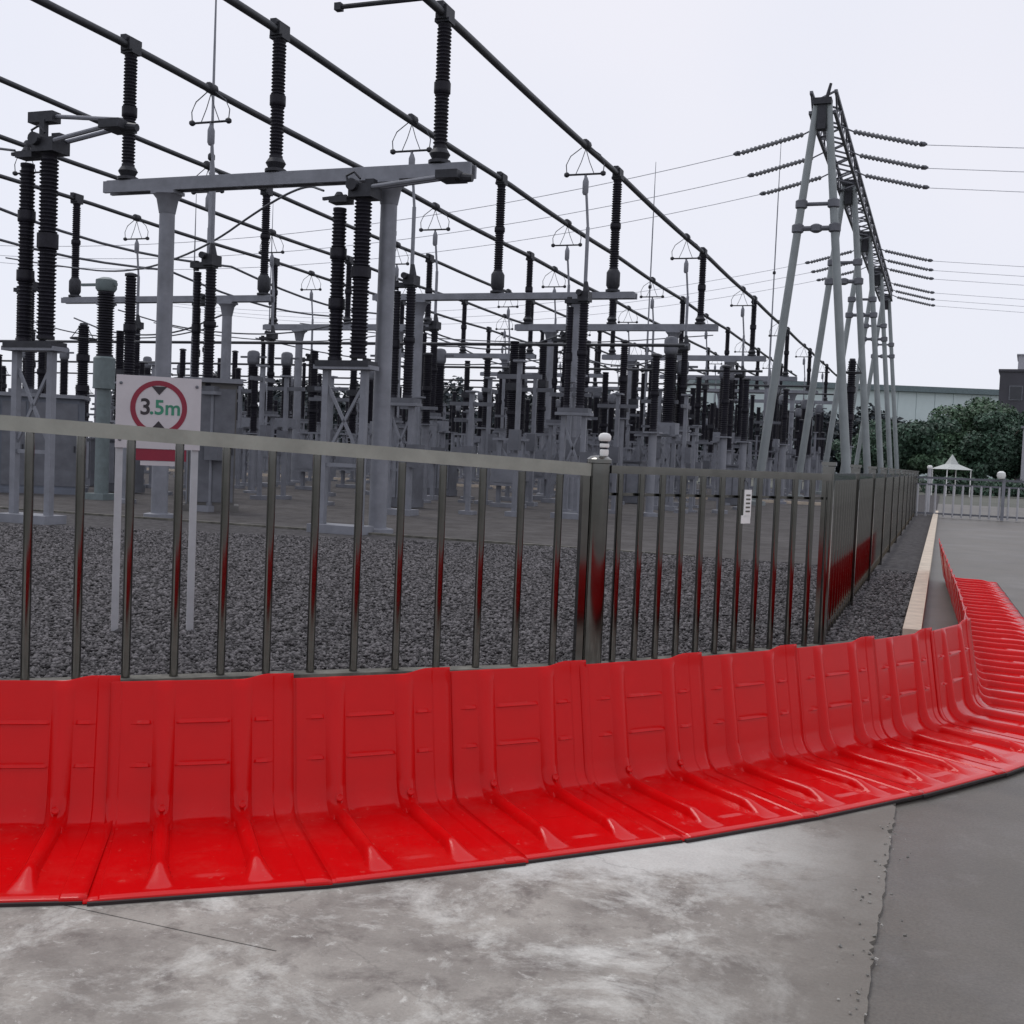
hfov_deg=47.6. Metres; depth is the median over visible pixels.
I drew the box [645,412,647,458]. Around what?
post insulator
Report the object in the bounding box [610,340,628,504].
post insulator
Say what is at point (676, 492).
steel post
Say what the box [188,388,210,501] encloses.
door
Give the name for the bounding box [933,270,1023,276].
line conductor
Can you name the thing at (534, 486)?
current transformer
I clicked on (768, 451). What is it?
steel post
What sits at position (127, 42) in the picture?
overhead busbar
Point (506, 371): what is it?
vertical disconnector
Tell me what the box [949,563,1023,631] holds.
flood barrier panel
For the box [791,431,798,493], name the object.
post insulator
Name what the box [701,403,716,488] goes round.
circuit breaker
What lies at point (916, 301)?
insulator string
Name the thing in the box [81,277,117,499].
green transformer
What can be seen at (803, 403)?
current transformer
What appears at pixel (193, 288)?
lightning rod
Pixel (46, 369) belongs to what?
circuit breaker
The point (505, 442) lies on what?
steel post
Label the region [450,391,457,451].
post insulator
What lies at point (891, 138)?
insulator string
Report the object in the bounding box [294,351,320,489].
circuit breaker
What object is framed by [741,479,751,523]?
hanging tag
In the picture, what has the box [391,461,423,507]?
control cabinet
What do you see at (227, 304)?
busbar portal
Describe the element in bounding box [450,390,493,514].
steel post
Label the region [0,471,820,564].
yard paving
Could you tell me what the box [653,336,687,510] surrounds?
current transformer
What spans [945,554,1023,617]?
flood barrier panel
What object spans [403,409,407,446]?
circuit breaker
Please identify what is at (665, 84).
sky
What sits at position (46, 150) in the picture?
horizontal disconnector
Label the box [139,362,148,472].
circuit breaker
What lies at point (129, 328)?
post insulator
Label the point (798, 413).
current transformer
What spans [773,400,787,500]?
post insulator
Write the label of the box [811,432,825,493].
steel post
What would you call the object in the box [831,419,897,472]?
broadleaf tree
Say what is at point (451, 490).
control cabinet
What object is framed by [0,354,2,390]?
post insulator
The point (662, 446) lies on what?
current transformer
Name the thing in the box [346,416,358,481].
steel post
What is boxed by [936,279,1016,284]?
line conductor
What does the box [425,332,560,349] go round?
jumper cable
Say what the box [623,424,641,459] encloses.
steel post
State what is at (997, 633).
flood barrier panel
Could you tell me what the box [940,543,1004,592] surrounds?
flood barrier panel
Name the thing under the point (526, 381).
current transformer
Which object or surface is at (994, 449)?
broadleaf tree
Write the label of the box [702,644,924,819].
flood barrier panel
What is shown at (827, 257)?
insulator string
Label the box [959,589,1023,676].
flood barrier panel
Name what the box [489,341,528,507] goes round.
circuit breaker
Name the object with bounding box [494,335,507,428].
vertical disconnector
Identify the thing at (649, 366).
vertical disconnector
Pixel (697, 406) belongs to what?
post insulator
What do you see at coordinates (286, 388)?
steel post
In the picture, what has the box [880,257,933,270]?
insulator string
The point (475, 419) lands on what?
steel post
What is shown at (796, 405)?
vertical disconnector
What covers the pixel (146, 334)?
jumper cable
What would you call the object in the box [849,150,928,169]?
insulator string
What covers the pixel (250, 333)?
jumper cable
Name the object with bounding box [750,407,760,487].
circuit breaker
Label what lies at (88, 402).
surge arrester
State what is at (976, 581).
flood barrier panel
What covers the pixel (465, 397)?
circuit breaker
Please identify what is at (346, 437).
circuit breaker
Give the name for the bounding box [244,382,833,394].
cross pipe
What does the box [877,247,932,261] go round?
insulator string
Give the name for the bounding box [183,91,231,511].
vertical disconnector
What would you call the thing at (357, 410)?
steel post
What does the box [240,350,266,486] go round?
current transformer
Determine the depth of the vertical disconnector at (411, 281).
25.56 m
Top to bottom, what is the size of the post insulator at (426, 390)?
4.222 m
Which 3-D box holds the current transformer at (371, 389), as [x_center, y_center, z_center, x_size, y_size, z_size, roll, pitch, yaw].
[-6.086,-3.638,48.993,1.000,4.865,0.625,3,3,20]
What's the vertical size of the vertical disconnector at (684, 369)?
8.619 m
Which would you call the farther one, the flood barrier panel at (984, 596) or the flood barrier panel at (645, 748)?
the flood barrier panel at (984, 596)
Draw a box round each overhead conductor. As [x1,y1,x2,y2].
[0,207,562,366]
[0,239,535,366]
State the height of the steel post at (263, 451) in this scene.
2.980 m
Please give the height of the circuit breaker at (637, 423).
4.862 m
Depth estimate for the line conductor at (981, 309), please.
80.64 m
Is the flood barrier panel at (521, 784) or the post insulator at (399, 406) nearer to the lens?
the flood barrier panel at (521, 784)
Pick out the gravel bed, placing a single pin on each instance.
(906, 552)
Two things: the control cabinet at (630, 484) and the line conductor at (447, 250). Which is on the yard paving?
the control cabinet at (630, 484)
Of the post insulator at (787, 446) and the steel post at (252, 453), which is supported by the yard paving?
the steel post at (252, 453)
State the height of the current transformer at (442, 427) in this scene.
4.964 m
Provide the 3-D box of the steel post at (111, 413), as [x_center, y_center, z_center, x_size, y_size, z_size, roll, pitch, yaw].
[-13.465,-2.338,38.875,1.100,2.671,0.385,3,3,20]
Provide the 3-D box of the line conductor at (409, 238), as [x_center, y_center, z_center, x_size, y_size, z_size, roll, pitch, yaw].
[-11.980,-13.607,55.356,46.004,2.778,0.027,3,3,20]
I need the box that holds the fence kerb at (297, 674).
[0,637,887,680]
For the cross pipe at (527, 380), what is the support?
attached to the current transformer at (775, 442)
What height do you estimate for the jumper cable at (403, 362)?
0.788 m
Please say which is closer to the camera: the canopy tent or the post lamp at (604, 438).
the post lamp at (604, 438)
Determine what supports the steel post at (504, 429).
on the yard paving
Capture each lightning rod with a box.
[190,194,196,376]
[203,0,216,376]
[264,213,272,472]
[642,165,655,457]
[766,137,781,403]
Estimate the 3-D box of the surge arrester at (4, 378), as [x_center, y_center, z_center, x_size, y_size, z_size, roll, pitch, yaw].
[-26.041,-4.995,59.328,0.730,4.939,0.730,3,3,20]
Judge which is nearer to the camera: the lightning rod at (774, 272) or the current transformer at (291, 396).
the lightning rod at (774, 272)
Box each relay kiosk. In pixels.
[0,391,90,494]
[183,376,243,511]
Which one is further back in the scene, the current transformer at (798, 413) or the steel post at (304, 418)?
the current transformer at (798, 413)
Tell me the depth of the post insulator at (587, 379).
35.18 m
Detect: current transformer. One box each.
[22,352,36,388]
[57,347,73,394]
[140,356,154,467]
[169,364,189,468]
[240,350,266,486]
[259,383,269,469]
[274,352,299,485]
[289,378,293,417]
[359,371,373,482]
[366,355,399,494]
[429,348,453,449]
[454,406,461,470]
[472,392,482,481]
[510,379,532,489]
[532,370,538,487]
[554,399,560,480]
[588,387,600,455]
[607,394,615,456]
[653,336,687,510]
[660,407,663,462]
[666,359,697,506]
[698,419,708,483]
[708,365,737,500]
[717,367,741,479]
[764,384,785,495]
[770,394,792,493]
[789,408,801,490]
[795,399,806,492]
[810,407,824,483]
[811,404,826,489]
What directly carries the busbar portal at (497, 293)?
on the yard paving
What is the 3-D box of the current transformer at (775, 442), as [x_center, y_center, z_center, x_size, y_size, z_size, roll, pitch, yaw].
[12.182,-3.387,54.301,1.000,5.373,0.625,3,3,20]
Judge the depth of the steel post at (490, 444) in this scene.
32.84 m
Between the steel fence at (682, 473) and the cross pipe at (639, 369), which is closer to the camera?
the steel fence at (682, 473)
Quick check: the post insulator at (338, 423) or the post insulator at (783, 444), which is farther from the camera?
the post insulator at (338, 423)
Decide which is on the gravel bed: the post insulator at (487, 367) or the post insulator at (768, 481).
the post insulator at (768, 481)
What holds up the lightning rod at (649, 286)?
on the gravel bed
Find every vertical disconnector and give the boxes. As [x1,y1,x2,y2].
[8,158,40,392]
[123,220,148,482]
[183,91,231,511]
[183,169,223,495]
[257,234,284,486]
[300,275,321,480]
[387,122,431,515]
[393,246,408,447]
[399,287,421,447]
[419,208,449,499]
[492,300,518,485]
[492,317,512,454]
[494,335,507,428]
[533,271,565,493]
[541,225,581,502]
[550,147,605,519]
[610,360,619,392]
[613,309,637,438]
[634,281,663,496]
[665,239,700,506]
[696,318,713,492]
[706,361,721,484]
[730,291,754,464]
[733,341,749,464]
[768,324,788,471]
[792,346,811,489]
[819,363,829,460]
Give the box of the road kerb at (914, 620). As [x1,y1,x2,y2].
[902,511,937,634]
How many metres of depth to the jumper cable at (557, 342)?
54.01 m
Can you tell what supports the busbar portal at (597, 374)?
on the gravel bed
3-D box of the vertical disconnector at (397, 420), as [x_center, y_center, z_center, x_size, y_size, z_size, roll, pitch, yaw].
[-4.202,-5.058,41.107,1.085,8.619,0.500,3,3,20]
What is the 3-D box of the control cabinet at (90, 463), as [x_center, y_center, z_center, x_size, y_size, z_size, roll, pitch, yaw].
[-12.625,-1.497,34.324,1.000,1.405,0.700,3,3,20]
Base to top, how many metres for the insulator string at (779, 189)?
0.914 m
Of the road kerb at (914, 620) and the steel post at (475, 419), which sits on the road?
the road kerb at (914, 620)
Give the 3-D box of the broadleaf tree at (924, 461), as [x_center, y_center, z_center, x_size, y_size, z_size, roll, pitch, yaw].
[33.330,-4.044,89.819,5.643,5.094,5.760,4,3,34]
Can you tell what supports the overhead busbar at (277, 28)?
on the busbar portal at (751, 356)
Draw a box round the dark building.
[998,354,1023,479]
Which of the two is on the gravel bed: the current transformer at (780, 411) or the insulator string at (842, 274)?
the current transformer at (780, 411)
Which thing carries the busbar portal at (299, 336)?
on the yard paving
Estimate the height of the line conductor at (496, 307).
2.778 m
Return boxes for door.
[1,400,25,484]
[29,402,45,485]
[54,403,77,486]
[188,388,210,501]
[212,389,235,502]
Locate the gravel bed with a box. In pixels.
[0,461,938,677]
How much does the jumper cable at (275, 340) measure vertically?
0.788 m
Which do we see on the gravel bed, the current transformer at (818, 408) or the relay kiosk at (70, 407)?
the current transformer at (818, 408)
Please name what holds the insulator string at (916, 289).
attached to the line gantry
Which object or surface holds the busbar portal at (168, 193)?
on the yard paving
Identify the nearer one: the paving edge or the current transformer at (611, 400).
the paving edge
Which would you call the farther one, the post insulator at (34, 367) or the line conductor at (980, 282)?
the line conductor at (980, 282)
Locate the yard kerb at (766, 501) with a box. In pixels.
[147,468,820,504]
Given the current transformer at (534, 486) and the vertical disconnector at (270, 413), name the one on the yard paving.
the vertical disconnector at (270, 413)
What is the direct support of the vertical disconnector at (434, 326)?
on the yard paving
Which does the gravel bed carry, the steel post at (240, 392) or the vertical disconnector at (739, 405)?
the vertical disconnector at (739, 405)
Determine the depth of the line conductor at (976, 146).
41.15 m
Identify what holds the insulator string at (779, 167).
attached to the line gantry
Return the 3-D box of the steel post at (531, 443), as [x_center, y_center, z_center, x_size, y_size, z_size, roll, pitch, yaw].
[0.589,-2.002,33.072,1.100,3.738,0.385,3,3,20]
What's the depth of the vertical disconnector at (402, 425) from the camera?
50.34 m
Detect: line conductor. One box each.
[0,155,731,246]
[0,176,747,258]
[0,194,758,269]
[173,263,804,312]
[176,272,810,318]
[220,281,812,323]
[928,168,1023,171]
[930,145,1021,147]
[933,188,1019,191]
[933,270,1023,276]
[936,261,1023,266]
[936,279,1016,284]
[938,293,1023,299]
[940,300,1023,306]
[940,306,1023,312]
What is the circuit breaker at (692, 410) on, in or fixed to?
on the gravel bed
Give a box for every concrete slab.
[0,906,275,1023]
[68,884,368,950]
[175,803,895,1023]
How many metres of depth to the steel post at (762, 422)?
48.63 m
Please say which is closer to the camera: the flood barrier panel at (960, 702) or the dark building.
the flood barrier panel at (960, 702)
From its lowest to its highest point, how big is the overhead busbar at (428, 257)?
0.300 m
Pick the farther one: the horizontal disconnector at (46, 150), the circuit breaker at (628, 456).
the circuit breaker at (628, 456)
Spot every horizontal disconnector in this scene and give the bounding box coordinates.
[0,110,139,524]
[306,169,473,534]
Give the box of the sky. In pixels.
[0,0,1023,437]
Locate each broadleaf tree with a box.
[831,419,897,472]
[870,416,962,478]
[907,428,981,482]
[927,396,1016,433]
[955,410,1022,479]
[993,409,1023,483]
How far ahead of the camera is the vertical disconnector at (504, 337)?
60.72 m
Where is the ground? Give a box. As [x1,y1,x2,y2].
[459,467,1023,507]
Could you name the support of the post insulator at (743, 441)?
on the yard paving
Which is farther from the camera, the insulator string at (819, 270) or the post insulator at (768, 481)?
the insulator string at (819, 270)
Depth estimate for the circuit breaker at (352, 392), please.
42.04 m
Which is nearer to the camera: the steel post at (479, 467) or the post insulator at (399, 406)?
the post insulator at (399, 406)
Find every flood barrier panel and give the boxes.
[0,675,120,906]
[82,673,332,906]
[293,667,527,888]
[450,660,683,863]
[580,652,818,842]
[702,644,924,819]
[797,636,1006,797]
[875,627,1023,775]
[930,618,1023,738]
[939,538,1000,587]
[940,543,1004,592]
[941,544,1007,596]
[942,547,1012,603]
[943,551,1018,610]
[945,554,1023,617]
[947,558,1023,623]
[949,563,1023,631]
[951,568,1023,640]
[954,574,1023,651]
[956,581,1023,663]
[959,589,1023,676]
[962,597,1023,691]
[964,607,1023,712]
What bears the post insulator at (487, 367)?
on the yard paving
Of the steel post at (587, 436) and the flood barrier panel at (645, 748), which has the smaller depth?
the flood barrier panel at (645, 748)
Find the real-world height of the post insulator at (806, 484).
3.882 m
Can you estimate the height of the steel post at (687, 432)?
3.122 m
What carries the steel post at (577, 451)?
on the yard paving
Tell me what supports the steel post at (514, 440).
on the yard paving
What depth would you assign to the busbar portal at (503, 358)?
55.04 m
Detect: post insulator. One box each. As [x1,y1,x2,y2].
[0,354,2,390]
[32,329,36,388]
[37,339,45,393]
[114,272,137,502]
[173,348,186,476]
[231,350,238,378]
[235,368,241,478]
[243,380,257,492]
[315,373,321,440]
[337,413,340,442]
[342,396,348,442]
[356,358,370,493]
[398,386,401,446]
[421,352,435,502]
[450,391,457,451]
[474,357,493,503]
[488,393,493,488]
[524,399,530,432]
[584,340,591,419]
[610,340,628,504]
[643,353,662,516]
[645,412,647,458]
[690,376,702,484]
[711,365,731,513]
[725,399,734,504]
[732,378,750,509]
[747,394,754,489]
[765,424,774,495]
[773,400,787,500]
[777,388,789,503]
[784,417,788,487]
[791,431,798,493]
[795,419,803,461]
[804,417,813,496]
[813,413,820,490]
[816,432,824,490]
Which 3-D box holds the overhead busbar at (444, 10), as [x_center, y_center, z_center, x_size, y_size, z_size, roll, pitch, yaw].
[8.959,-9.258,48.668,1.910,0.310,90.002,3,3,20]
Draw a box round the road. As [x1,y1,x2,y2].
[864,504,1023,1023]
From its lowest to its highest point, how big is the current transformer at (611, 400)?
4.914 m
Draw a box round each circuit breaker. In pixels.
[44,352,46,393]
[110,330,124,423]
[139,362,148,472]
[217,358,220,377]
[280,361,307,481]
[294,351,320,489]
[335,358,358,487]
[339,387,349,472]
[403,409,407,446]
[445,401,456,450]
[452,361,475,484]
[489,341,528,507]
[501,346,529,501]
[523,340,554,499]
[587,393,592,435]
[590,372,613,487]
[598,398,601,447]
[608,375,634,498]
[623,367,643,460]
[635,411,639,440]
[674,392,678,490]
[686,388,700,493]
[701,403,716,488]
[706,408,718,485]
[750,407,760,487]
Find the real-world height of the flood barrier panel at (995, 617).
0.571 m
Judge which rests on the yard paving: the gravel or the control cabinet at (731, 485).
the control cabinet at (731, 485)
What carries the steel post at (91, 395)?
on the yard paving
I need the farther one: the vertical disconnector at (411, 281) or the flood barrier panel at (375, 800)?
the vertical disconnector at (411, 281)
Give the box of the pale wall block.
[1020,426,1023,483]
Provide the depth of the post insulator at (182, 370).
45.83 m
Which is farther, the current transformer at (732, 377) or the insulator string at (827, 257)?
the insulator string at (827, 257)
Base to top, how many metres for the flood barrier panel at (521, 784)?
0.571 m
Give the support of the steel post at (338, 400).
on the yard paving
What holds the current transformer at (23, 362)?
on the yard paving
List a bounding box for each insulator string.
[733,131,808,155]
[747,152,822,176]
[759,174,827,195]
[805,250,853,263]
[811,258,862,272]
[816,267,865,280]
[842,126,926,146]
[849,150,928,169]
[855,171,929,188]
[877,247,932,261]
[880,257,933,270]
[883,266,933,279]
[887,281,934,293]
[889,288,934,300]
[891,294,934,306]
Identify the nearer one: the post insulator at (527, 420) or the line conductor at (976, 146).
the line conductor at (976, 146)
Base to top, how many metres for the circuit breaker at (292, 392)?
4.969 m
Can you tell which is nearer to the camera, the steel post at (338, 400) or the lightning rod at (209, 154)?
the lightning rod at (209, 154)
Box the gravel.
[0,523,916,678]
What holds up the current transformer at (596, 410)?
on the gravel bed
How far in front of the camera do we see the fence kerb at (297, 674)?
7.27 m
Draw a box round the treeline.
[112,369,910,480]
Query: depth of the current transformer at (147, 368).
56.40 m
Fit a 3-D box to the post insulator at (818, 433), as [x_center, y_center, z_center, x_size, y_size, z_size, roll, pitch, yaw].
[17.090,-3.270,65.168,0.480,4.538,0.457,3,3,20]
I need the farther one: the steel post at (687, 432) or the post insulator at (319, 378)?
the post insulator at (319, 378)
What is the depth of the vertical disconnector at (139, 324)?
38.05 m
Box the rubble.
[827,823,910,1016]
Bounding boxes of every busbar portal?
[61,195,274,378]
[103,22,476,533]
[263,262,432,482]
[372,179,636,508]
[400,304,536,442]
[480,332,602,377]
[514,256,718,495]
[556,351,648,389]
[592,366,663,462]
[602,303,765,447]
[659,333,796,486]
[701,352,817,489]
[734,367,832,483]
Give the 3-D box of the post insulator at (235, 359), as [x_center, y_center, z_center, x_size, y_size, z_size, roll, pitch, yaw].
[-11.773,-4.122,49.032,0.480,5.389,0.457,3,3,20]
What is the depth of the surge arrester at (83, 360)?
32.04 m
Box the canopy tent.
[931,454,971,496]
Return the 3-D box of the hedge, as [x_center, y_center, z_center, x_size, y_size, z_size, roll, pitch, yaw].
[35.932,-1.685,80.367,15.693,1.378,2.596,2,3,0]
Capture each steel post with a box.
[87,387,96,421]
[110,402,113,419]
[139,363,154,487]
[183,377,186,487]
[234,379,251,488]
[240,428,242,478]
[250,365,274,499]
[262,419,269,470]
[268,375,304,499]
[303,407,307,430]
[309,387,348,505]
[315,376,348,496]
[331,428,336,480]
[333,424,338,477]
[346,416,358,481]
[349,402,358,479]
[367,435,370,474]
[400,396,437,444]
[442,405,449,449]
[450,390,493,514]
[454,410,481,498]
[454,414,463,477]
[458,411,476,502]
[476,443,480,477]
[481,377,497,504]
[495,407,507,452]
[496,422,523,491]
[497,359,541,516]
[522,379,553,506]
[544,426,559,496]
[550,380,590,511]
[554,426,560,494]
[559,374,602,512]
[586,429,591,451]
[588,433,598,451]
[597,393,638,513]
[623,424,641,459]
[630,406,646,460]
[641,389,677,488]
[674,394,692,513]
[674,444,680,493]
[675,434,712,511]
[678,418,701,500]
[687,425,702,507]
[751,435,760,489]
[752,450,777,470]
[754,413,780,499]
[784,427,793,495]
[784,433,795,492]
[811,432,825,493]
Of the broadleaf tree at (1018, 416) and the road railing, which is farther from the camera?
the broadleaf tree at (1018, 416)
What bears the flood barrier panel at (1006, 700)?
on the road
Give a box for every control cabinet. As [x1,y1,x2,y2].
[86,438,94,485]
[108,439,144,492]
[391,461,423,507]
[427,463,456,495]
[623,460,646,503]
[644,463,646,492]
[725,464,750,504]
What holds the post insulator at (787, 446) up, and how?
on the gravel bed
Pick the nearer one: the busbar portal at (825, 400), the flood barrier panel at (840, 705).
the flood barrier panel at (840, 705)
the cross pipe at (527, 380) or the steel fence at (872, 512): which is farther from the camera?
the cross pipe at (527, 380)
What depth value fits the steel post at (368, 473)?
65.81 m
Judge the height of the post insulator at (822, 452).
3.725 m
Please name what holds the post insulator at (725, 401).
on the yard paving
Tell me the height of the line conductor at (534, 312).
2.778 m
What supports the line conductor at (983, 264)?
attached to the insulator string at (909, 255)
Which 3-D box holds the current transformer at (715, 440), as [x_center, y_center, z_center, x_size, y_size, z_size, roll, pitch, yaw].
[8.111,-3.053,44.887,1.000,5.279,0.625,3,3,20]
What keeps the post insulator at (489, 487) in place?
on the yard paving
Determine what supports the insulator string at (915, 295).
attached to the line gantry
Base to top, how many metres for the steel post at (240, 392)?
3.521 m
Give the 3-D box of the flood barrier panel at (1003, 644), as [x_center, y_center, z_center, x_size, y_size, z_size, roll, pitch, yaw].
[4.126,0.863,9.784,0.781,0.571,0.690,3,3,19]
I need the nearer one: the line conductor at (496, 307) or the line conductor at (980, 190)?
the line conductor at (980, 190)
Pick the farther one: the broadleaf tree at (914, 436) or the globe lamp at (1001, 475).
the broadleaf tree at (914, 436)
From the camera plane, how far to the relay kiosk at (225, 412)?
24.02 m
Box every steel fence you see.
[0,415,611,679]
[608,465,832,662]
[813,462,918,644]
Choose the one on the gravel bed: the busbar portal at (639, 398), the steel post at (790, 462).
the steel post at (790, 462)
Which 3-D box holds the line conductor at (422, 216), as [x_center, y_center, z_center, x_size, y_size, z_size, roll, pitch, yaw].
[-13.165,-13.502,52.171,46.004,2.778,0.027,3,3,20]
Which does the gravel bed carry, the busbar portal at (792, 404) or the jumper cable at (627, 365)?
the busbar portal at (792, 404)
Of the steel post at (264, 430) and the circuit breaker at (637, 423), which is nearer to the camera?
the steel post at (264, 430)
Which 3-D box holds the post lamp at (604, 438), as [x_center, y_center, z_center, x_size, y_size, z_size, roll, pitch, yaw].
[0.628,-0.459,7.867,0.086,0.155,0.084,2,3,0]
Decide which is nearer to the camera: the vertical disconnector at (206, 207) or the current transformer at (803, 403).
the vertical disconnector at (206, 207)
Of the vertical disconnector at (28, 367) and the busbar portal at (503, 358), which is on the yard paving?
the vertical disconnector at (28, 367)
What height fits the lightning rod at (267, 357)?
14.000 m
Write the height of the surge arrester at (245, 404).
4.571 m
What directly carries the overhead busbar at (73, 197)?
on the busbar portal at (503, 358)
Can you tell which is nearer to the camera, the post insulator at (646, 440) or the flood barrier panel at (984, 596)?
the flood barrier panel at (984, 596)
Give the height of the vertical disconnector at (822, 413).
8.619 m
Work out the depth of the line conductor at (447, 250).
55.03 m
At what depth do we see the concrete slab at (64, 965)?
3.19 m
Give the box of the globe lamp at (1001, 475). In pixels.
[997,471,1005,480]
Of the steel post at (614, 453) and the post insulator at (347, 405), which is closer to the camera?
the steel post at (614, 453)
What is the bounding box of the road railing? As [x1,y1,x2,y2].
[915,476,1023,520]
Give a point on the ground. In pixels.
(976, 499)
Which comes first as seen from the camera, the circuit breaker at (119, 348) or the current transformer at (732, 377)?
the circuit breaker at (119, 348)
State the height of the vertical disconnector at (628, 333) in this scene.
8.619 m
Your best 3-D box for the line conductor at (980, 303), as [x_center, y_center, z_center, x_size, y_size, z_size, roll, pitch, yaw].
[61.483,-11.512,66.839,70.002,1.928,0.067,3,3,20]
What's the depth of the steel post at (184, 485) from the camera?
35.84 m
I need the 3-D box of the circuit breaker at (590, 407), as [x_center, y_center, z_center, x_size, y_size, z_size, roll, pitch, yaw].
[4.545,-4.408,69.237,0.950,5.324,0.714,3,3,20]
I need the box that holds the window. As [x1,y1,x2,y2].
[1008,386,1022,400]
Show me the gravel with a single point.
(536, 563)
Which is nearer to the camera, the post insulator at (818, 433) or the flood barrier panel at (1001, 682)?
the flood barrier panel at (1001, 682)
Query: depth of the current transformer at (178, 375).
58.66 m
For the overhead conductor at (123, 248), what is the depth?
45.46 m
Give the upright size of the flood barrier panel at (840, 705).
0.571 m
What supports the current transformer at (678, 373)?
on the yard paving
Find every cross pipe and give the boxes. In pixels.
[0,340,684,346]
[2,360,762,372]
[35,372,809,386]
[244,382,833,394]
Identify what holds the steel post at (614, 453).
on the yard paving
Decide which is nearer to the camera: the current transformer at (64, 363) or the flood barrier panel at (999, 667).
the flood barrier panel at (999, 667)
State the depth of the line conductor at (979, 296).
74.95 m
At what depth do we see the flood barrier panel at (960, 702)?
6.78 m
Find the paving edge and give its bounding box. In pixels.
[0,507,693,556]
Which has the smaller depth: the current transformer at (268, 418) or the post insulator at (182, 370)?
the post insulator at (182, 370)
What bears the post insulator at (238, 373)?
on the yard paving
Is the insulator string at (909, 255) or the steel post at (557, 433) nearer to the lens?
the steel post at (557, 433)
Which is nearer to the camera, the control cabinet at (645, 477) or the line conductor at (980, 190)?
the line conductor at (980, 190)
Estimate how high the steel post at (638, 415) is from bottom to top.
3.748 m
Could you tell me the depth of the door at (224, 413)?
24.06 m
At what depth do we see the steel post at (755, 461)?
68.49 m
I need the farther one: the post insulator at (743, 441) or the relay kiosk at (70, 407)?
the post insulator at (743, 441)
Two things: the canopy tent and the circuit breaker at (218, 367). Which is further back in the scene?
the canopy tent
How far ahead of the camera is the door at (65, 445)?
28.66 m
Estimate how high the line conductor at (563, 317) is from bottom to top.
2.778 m
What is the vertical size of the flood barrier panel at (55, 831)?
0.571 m
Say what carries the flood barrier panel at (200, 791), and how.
on the concrete slab at (273, 921)
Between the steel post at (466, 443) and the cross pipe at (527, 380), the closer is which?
the steel post at (466, 443)
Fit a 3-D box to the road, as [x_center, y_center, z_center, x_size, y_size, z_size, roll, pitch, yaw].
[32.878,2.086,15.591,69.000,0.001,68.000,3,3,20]
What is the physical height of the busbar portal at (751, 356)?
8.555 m
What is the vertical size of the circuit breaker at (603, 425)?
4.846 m
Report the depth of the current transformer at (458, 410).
92.00 m
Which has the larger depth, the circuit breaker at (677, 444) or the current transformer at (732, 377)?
the circuit breaker at (677, 444)
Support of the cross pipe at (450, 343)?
attached to the busbar portal at (227, 304)
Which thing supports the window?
in the dark building
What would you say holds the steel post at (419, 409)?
on the yard paving
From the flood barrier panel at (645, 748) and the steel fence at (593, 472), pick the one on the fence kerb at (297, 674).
the steel fence at (593, 472)
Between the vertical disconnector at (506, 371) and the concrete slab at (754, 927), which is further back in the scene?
the vertical disconnector at (506, 371)
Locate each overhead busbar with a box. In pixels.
[0,76,704,374]
[0,134,664,373]
[0,174,619,371]
[31,0,755,375]
[223,0,796,376]
[334,0,836,376]
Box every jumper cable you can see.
[0,148,15,151]
[5,187,324,271]
[34,321,217,338]
[74,314,221,335]
[118,309,349,334]
[154,322,375,341]
[255,338,560,364]
[300,323,712,342]
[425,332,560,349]
[589,348,678,365]
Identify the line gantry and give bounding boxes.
[751,83,898,505]
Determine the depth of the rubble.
3.62 m
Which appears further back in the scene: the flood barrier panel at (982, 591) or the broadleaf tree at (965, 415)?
the broadleaf tree at (965, 415)
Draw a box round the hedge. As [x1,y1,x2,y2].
[918,474,1023,496]
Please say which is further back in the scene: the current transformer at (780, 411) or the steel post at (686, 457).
the current transformer at (780, 411)
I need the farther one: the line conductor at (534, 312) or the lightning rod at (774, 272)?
the line conductor at (534, 312)
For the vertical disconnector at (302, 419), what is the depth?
48.63 m
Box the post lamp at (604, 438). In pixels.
[599,433,610,455]
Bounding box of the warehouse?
[676,380,998,482]
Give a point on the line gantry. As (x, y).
(822, 112)
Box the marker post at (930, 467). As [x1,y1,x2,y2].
[927,465,932,511]
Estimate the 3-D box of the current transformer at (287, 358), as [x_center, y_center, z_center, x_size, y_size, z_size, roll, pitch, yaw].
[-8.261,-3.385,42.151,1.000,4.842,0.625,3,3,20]
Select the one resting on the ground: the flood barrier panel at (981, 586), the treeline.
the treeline
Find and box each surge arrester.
[1,366,10,391]
[70,323,96,488]
[87,387,92,437]
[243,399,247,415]
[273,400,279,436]
[846,358,861,460]
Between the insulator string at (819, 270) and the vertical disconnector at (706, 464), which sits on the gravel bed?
the vertical disconnector at (706, 464)
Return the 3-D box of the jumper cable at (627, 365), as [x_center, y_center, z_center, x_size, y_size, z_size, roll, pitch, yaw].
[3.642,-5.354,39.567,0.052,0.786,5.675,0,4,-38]
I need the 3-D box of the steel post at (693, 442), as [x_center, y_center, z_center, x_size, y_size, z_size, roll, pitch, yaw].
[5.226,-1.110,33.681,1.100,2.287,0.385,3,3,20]
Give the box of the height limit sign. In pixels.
[111,374,201,630]
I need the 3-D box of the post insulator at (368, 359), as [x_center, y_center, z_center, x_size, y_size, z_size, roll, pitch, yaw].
[-4.728,-2.737,37.174,0.480,4.364,0.456,3,3,20]

